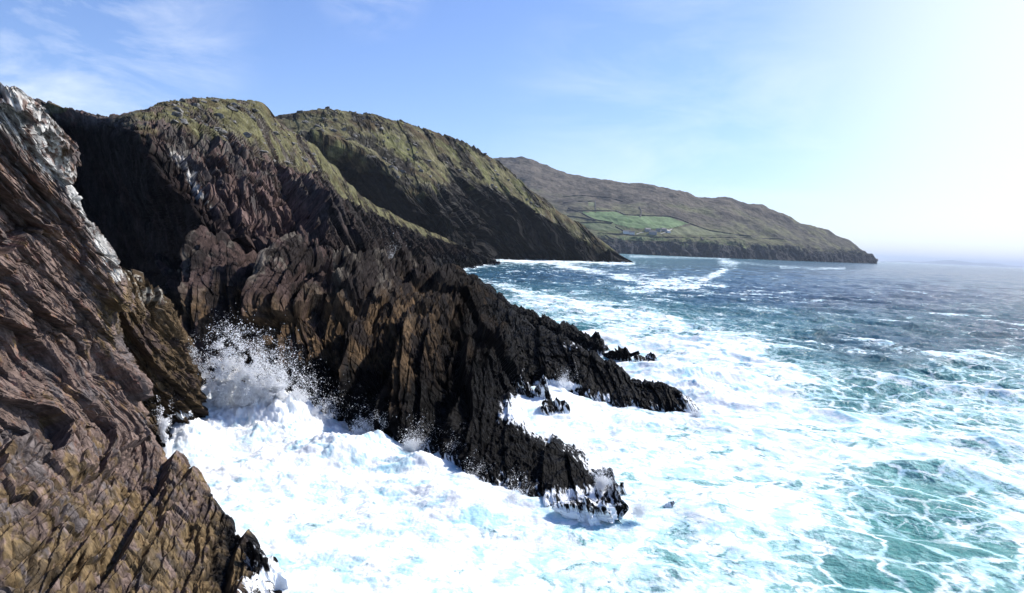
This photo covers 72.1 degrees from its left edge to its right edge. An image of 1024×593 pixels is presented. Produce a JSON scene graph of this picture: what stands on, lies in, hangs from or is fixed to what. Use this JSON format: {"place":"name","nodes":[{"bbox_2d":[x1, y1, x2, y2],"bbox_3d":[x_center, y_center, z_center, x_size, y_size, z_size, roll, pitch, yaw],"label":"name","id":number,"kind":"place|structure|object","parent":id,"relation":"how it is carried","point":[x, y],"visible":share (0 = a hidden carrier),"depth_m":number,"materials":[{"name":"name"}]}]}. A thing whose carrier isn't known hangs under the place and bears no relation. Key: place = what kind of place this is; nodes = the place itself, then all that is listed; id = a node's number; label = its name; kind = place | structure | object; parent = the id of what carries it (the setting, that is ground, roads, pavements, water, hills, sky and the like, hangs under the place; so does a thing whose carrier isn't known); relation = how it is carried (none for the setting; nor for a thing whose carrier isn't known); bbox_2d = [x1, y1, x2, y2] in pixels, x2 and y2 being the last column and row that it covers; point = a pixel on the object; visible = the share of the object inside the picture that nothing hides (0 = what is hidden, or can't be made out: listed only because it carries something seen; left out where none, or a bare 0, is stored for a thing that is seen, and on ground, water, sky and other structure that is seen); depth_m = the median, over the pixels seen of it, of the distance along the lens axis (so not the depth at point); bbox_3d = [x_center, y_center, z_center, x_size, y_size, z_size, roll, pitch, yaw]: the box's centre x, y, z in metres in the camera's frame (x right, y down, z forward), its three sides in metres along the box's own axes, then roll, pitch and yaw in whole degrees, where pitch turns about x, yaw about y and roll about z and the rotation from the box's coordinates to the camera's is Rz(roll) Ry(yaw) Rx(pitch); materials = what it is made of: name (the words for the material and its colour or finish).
{"place":"outdoors","nodes":[
{"label":"outdoors","id":0,"kind":"place"},
{"bbox_2d":[0,82,281,592],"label":"foreground rock","id":1,"kind":"object","parent":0,"point":[100,492],"visible":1,"depth_m":29.90,"materials":[{"name":"brown stone"}]},
{"bbox_2d":[118,267,208,446],"bbox_3d":[-24.512,6.005,46.475,8.360,17.380,20.379,1,5,-22],"label":"rock buttress","id":2,"kind":"object","parent":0,"point":[157,342],"visible":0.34,"depth_m":43.80,"materials":[{"name":"brown stone"}]},
{"bbox_2d":[34,97,500,295],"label":"cliff","id":3,"kind":"structure","parent":0,"point":[150,182],"depth_m":99.48,"materials":[{"name":"brown stone"}]},
{"bbox_2d":[171,111,182,117],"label":"boulder","id":4,"kind":"object","parent":3,"relation":"on","point":[177,114],"visible":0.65,"depth_m":100.13,"materials":[{"name":"stone"}]},
{"bbox_2d":[173,107,183,112],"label":"boulder","id":5,"kind":"object","parent":3,"relation":"on","point":[179,109],"visible":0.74,"depth_m":105.53,"materials":[{"name":"stone"}]},
{"bbox_2d":[214,113,224,118],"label":"boulder","id":6,"kind":"object","parent":3,"relation":"on","point":[220,115],"visible":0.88,"depth_m":126.44,"materials":[{"name":"stone"}]},
{"bbox_2d":[219,130,226,134],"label":"boulder","id":7,"kind":"object","parent":3,"relation":"on","point":[221,132],"visible":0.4,"depth_m":111.83,"materials":[{"name":"stone"}]},
{"bbox_2d":[226,105,237,111],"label":"boulder","id":8,"kind":"object","parent":3,"relation":"on","point":[232,108],"visible":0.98,"depth_m":134.81,"materials":[{"name":"stone"}]},
{"bbox_2d":[243,132,251,137],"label":"boulder","id":9,"kind":"object","parent":3,"relation":"on","point":[247,134],"visible":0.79,"depth_m":130.30,"materials":[{"name":"stone"}]},
{"bbox_2d":[275,107,633,262],"bbox_3d":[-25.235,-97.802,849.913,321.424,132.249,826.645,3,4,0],"label":"headland","id":10,"kind":"structure","parent":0,"point":[478,214],"depth_m":555.98,"materials":[{"name":"green plant"}]},
{"bbox_2d":[0,0,1023,266],"label":"sky","id":11,"kind":"structure","parent":0,"point":[894,129],"materials":[{"name":"blue"}]},
{"bbox_2d":[162,254,1023,592],"bbox_3d":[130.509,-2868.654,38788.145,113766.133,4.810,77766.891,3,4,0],"label":"sea","id":12,"kind":"structure","parent":0,"point":[856,428],"depth_m":46.92,"materials":[{"name":"liquid"}]},
{"bbox_2d":[243,539,288,590],"bbox_3d":[-10.215,11.401,28.951,1.897,3.024,1.428,5,5,34],"label":"spray","id":13,"kind":"object","parent":12,"relation":"in","point":[264,567],"visible":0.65,"depth_m":28.63,"materials":[{"name":"white liquid"}]},
{"bbox_2d":[154,225,634,525],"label":"promontory","id":14,"kind":"structure","parent":12,"relation":"in","point":[401,334],"depth_m":58.20,"materials":[{"name":"brown stone"}]},
{"bbox_2d":[154,228,713,557],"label":"spray","id":15,"kind":"object","parent":12,"relation":"on","point":[246,392],"visible":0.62,"depth_m":49.81,"materials":[{"name":"white liquid"}]},
{"bbox_2d":[510,375,523,387],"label":"sea rock","id":16,"kind":"object","parent":12,"relation":"in","point":[518,382],"visible":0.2,"depth_m":65.93,"materials":[{"name":"black stone"}]},
{"bbox_2d":[449,263,609,354],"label":"promontory","id":17,"kind":"structure","parent":12,"relation":"in","point":[585,340],"depth_m":103.34,"materials":[{"name":"black stone"}]},
{"bbox_2d":[516,375,551,398],"bbox_3d":[1.964,8.755,62.206,3.427,3.673,1.352,3,4,12],"label":"sea rock","id":18,"kind":"object","parent":12,"relation":"in","point":[541,390],"visible":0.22,"depth_m":62.09,"materials":[{"name":"black stone"}]},
{"bbox_2d":[540,396,569,415],"bbox_3d":[3.104,10.049,58.770,3.678,3.382,2.089,3,4,0],"label":"sea rock","id":19,"kind":"object","parent":12,"relation":"in","point":[549,407],"visible":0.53,"depth_m":58.45,"materials":[{"name":"black stone"}]},
{"bbox_2d":[552,496,617,526],"bbox_3d":[3.942,11.394,37.227,3.485,1.868,2.032,5,5,26],"label":"sea rock","id":20,"kind":"object","parent":12,"relation":"in","point":[590,511],"visible":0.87,"depth_m":36.60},
{"bbox_2d":[482,285,699,412],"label":"promontory","id":21,"kind":"structure","parent":12,"relation":"in","point":[541,350],"depth_m":70.67,"materials":[{"name":"black stone"}]},
{"bbox_2d":[595,467,615,485],"bbox_3d":[5.679,11.026,42.519,1.296,1.516,0.920,1,4,-18],"label":"sea rock","id":22,"kind":"object","parent":12,"relation":"in","point":[609,473],"visible":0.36,"depth_m":42.31,"materials":[{"name":"grey stone"}]},
{"bbox_2d":[615,482,626,494],"bbox_3d":[6.300,11.172,40.894,0.774,0.848,0.358,3,4,0],"label":"sea rock","id":23,"kind":"object","parent":12,"relation":"in","point":[620,487],"visible":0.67,"depth_m":40.81,"materials":[{"name":"white stone"}]},
{"bbox_2d":[603,346,639,361],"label":"sea rock","id":24,"kind":"object","parent":12,"relation":"in","point":[624,354],"visible":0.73,"depth_m":90.17,"materials":[{"name":"black stone"}]},
{"bbox_2d":[630,352,657,361],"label":"sea rock","id":25,"kind":"object","parent":12,"relation":"in","point":[650,356],"visible":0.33,"depth_m":87.52,"materials":[{"name":"black stone"}]},
{"bbox_2d":[663,501,674,506],"bbox_3d":[8.683,11.626,38.943,0.664,0.718,0.378,3,4,0],"label":"sea rock","id":26,"kind":"object","parent":12,"relation":"in","point":[670,504],"visible":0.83,"depth_m":38.87,"materials":[{"name":"grey stone"}]},
{"bbox_2d":[494,156,877,263],"bbox_3d":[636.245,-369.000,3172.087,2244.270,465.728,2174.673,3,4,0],"label":"headland","id":27,"kind":"structure","parent":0,"point":[552,186],"depth_m":2715.48,"materials":[{"name":"brown plant"}]},
{"bbox_2d":[567,215,595,220],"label":"field bank","id":28,"kind":"structure","parent":27,"relation":"on","point":[581,217],"depth_m":2344.41,"materials":[{"name":"green plant"}]},
{"bbox_2d":[568,208,612,222],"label":"field bank","id":29,"kind":"structure","parent":27,"relation":"on","point":[589,216],"depth_m":2362.68,"materials":[{"name":"stone"}]},
{"bbox_2d":[563,195,622,201],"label":"field bank","id":30,"kind":"structure","parent":27,"relation":"on","point":[593,196],"depth_m":2727.56,"materials":[{"name":"stone"}]},
{"bbox_2d":[580,222,611,223],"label":"field bank","id":31,"kind":"structure","parent":27,"relation":"on","point":[595,222],"depth_m":2301.65,"materials":[{"name":"green plant"}]},
{"bbox_2d":[581,223,622,230],"bbox_3d":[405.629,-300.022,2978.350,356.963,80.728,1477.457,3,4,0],"label":"pasture","id":32,"kind":"structure","parent":27,"relation":"on","point":[603,226],"depth_m":2277.29,"materials":[{"name":"green plant"}]},
{"bbox_2d":[567,210,688,222],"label":"field bank","id":33,"kind":"structure","parent":27,"relation":"on","point":[629,214],"depth_m":2459.97,"materials":[{"name":"green plant"}]},
{"bbox_2d":[583,211,687,228],"bbox_3d":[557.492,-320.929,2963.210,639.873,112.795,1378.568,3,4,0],"label":"pasture","id":34,"kind":"structure","parent":27,"relation":"on","point":[653,222],"depth_m":2370.09,"materials":[{"name":"green plant"}]},
{"bbox_2d":[617,236,663,240],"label":"pasture","id":35,"kind":"structure","parent":27,"relation":"on","point":[640,238],"depth_m":2192.60,"materials":[{"name":"green plant"}]},
{"bbox_2d":[649,230,656,234],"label":"farmhouse","id":36,"kind":"object","parent":27,"relation":"on","point":[651,232],"visible":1,"depth_m":2237.80,"materials":[{"name":"stone"}]},
{"bbox_2d":[634,241,702,244],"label":"field bank","id":37,"kind":"structure","parent":27,"relation":"on","point":[690,243],"depth_m":2195.80,"materials":[{"name":"stone"}]},
{"bbox_2d":[670,225,730,234],"bbox_3d":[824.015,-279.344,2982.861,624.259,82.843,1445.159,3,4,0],"label":"pasture","id":38,"kind":"structure","parent":27,"relation":"on","point":[691,230],"depth_m":2391.34,"materials":[{"name":"green plant"}]},
{"bbox_2d":[690,223,750,236],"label":"field bank","id":39,"kind":"structure","parent":27,"relation":"on","point":[721,232],"depth_m":2460.93,"materials":[{"name":"green plant"}]},
{"bbox_2d":[604,233,799,241],"bbox_3d":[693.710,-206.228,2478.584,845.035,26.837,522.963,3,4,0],"label":"road","id":40,"kind":"structure","parent":0,"point":[696,237],"depth_m":2299.04,"materials":[{"name":"stone"}]},
{"bbox_2d":[889,260,1023,267],"bbox_3d":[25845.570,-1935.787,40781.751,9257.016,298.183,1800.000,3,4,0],"label":"island","id":41,"kind":"structure","parent":0,"point":[955,262],"depth_m":40155.81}
]}

